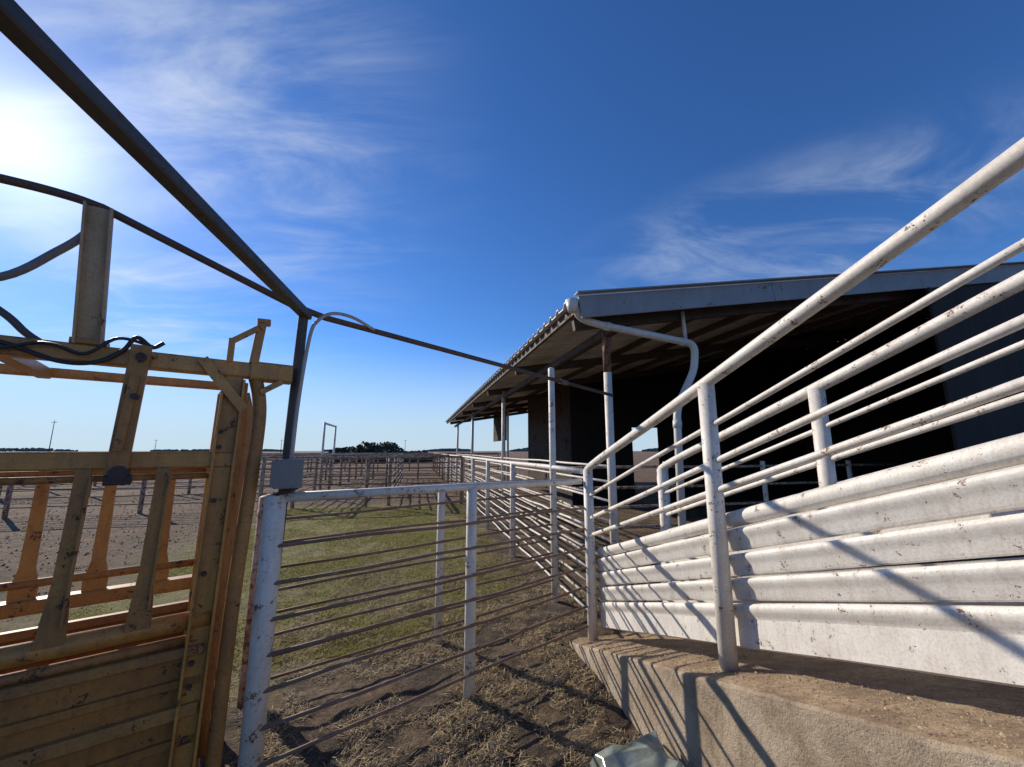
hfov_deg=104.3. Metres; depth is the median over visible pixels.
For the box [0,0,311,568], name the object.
overhead pole frame
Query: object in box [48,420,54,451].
utility pole
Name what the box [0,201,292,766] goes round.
squeeze chute
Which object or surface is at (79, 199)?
overhead pipe
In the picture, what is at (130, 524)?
soil clods
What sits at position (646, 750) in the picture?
scrap metal container
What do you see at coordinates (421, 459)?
bush
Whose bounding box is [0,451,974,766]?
ground
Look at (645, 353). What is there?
open barn
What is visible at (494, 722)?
straw litter
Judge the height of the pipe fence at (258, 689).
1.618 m
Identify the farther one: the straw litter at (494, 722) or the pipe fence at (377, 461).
the pipe fence at (377, 461)
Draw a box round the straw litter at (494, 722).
[227,553,648,766]
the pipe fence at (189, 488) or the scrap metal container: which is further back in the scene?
the pipe fence at (189, 488)
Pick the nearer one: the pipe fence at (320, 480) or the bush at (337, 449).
the pipe fence at (320, 480)
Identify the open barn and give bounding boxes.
[445,261,1023,585]
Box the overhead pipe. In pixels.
[0,174,613,396]
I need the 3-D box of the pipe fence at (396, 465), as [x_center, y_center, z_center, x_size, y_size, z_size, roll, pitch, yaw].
[-5.436,4.238,19.028,0.142,1.689,13.023,2,-10,-13]
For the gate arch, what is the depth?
20.02 m
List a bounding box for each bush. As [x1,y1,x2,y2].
[324,446,352,461]
[334,441,417,461]
[407,450,434,461]
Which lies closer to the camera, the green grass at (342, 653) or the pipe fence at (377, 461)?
the green grass at (342, 653)
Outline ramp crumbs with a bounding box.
[580,634,1023,754]
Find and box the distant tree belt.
[0,447,657,451]
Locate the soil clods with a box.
[0,482,452,620]
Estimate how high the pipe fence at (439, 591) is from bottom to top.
1.535 m
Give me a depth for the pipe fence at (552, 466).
4.94 m
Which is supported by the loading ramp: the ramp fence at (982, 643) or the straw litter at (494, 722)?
the ramp fence at (982, 643)
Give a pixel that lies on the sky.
(450, 174)
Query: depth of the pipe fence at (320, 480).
17.72 m
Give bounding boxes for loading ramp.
[570,632,1023,766]
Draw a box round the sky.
[0,0,1023,450]
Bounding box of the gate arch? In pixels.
[318,422,336,489]
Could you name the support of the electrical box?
attached to the overhead pole frame
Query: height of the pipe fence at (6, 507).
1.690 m
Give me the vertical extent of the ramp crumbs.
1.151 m
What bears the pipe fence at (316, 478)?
on the ground at (406, 737)
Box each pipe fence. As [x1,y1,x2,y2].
[0,454,449,495]
[0,456,462,517]
[7,477,131,488]
[187,453,308,493]
[200,453,498,472]
[237,478,553,708]
[237,478,587,766]
[260,453,500,479]
[290,453,374,508]
[387,454,403,505]
[433,459,442,479]
[443,367,586,609]
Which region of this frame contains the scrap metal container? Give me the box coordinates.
[589,730,684,766]
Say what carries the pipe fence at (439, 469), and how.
on the ground at (406, 737)
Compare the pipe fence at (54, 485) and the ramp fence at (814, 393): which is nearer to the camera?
the ramp fence at (814, 393)
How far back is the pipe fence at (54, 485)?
17.43 m
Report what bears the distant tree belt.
on the ground at (406, 737)
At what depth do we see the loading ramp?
1.62 m
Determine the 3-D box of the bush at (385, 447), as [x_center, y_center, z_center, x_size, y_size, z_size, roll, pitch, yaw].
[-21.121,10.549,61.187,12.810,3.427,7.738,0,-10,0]
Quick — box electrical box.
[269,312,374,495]
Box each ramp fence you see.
[583,137,1023,687]
[657,270,1023,605]
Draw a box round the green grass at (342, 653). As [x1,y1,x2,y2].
[30,504,533,667]

